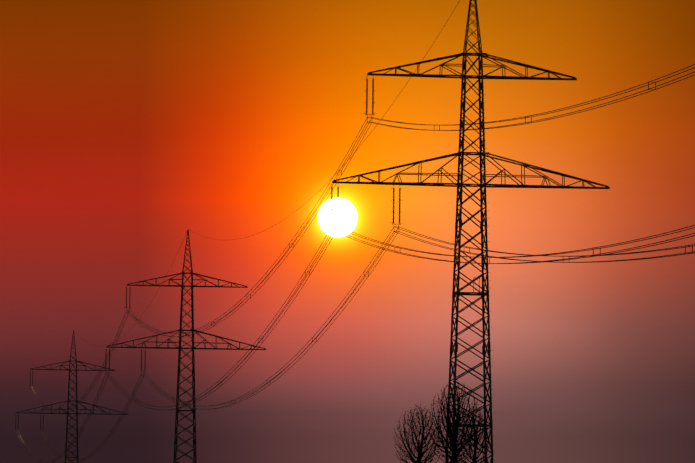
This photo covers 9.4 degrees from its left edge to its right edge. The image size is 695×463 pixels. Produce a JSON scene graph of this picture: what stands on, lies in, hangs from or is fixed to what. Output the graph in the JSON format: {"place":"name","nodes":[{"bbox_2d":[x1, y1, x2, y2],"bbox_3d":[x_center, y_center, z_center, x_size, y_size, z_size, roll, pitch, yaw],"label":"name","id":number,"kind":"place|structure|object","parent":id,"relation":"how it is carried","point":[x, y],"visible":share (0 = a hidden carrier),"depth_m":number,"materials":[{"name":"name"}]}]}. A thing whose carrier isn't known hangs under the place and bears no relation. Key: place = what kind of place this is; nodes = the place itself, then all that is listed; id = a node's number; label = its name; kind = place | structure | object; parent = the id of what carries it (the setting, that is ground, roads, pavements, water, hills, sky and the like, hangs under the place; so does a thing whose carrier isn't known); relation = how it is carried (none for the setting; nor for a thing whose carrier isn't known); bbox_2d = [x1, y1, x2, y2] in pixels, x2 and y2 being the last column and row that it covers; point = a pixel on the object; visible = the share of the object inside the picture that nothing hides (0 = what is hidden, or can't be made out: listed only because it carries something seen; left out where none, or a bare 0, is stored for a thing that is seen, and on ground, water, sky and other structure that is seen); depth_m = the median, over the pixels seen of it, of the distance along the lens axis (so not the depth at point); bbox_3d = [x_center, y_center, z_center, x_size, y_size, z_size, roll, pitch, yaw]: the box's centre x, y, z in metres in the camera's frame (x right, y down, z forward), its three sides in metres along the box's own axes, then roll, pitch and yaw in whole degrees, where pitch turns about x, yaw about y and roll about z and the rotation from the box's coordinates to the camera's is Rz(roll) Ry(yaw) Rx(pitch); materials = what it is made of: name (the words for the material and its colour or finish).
{"place":"outdoors","nodes":[
{"label":"outdoors","id":0,"kind":"place"},
{"bbox_2d":[0,0,694,462],"label":"sky","id":1,"kind":"structure","parent":0,"point":[127,127],"materials":[{"name":"orange"}]},
{"bbox_3d":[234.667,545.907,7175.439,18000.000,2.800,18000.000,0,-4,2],"label":"field","id":2,"kind":"structure","parent":0,"visible":0},
{"bbox_2d":[15,330,127,462],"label":"pylon","id":3,"kind":"object","parent":2,"relation":"on","point":[76,420],"visible":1,"depth_m":896.64,"materials":[{"name":"metal"}]},
{"bbox_2d":[103,229,265,462],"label":"pylon","id":4,"kind":"object","parent":2,"relation":"on","point":[183,273],"visible":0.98,"depth_m":627.90,"materials":[{"name":"metal"}]},
{"bbox_2d":[393,404,441,462],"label":"tree","id":5,"kind":"object","parent":2,"relation":"on","point":[419,450],"visible":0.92,"depth_m":302.50,"materials":[{"name":"black plant"}]},
{"bbox_2d":[427,379,481,462],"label":"tree","id":6,"kind":"object","parent":2,"relation":"on","point":[455,449],"visible":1,"depth_m":299.44,"materials":[{"name":"black plant"}]},
{"bbox_2d":[457,404,489,462],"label":"tree","id":7,"kind":"object","parent":2,"relation":"on","point":[474,457],"visible":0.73,"depth_m":308.39,"materials":[{"name":"black plant"}]},
{"bbox_3d":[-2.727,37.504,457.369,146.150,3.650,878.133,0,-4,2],"label":"pylon footings","id":8,"kind":"object","parent":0,"visible":0},
{"bbox_2d":[327,0,609,462],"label":"pylon","id":9,"kind":"object","parent":8,"relation":"on","point":[483,176],"visible":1,"depth_m":359.06,"materials":[{"name":"metal"}]},
{"bbox_2d":[16,2,694,462],"bbox_3d":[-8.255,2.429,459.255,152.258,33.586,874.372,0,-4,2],"label":"conductors","id":10,"kind":"object","parent":9,"relation":"hanging from","point":[396,252],"visible":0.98,"depth_m":348.11,"materials":[{"name":"metal"}]},
{"bbox_2d":[36,81,692,462],"bbox_3d":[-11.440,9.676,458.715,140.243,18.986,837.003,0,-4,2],"label":"bundle spacers","id":11,"kind":"object","parent":10,"relation":"attached to","point":[368,275],"visible":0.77,"depth_m":377.68,"materials":[{"name":"metal"}]}
]}

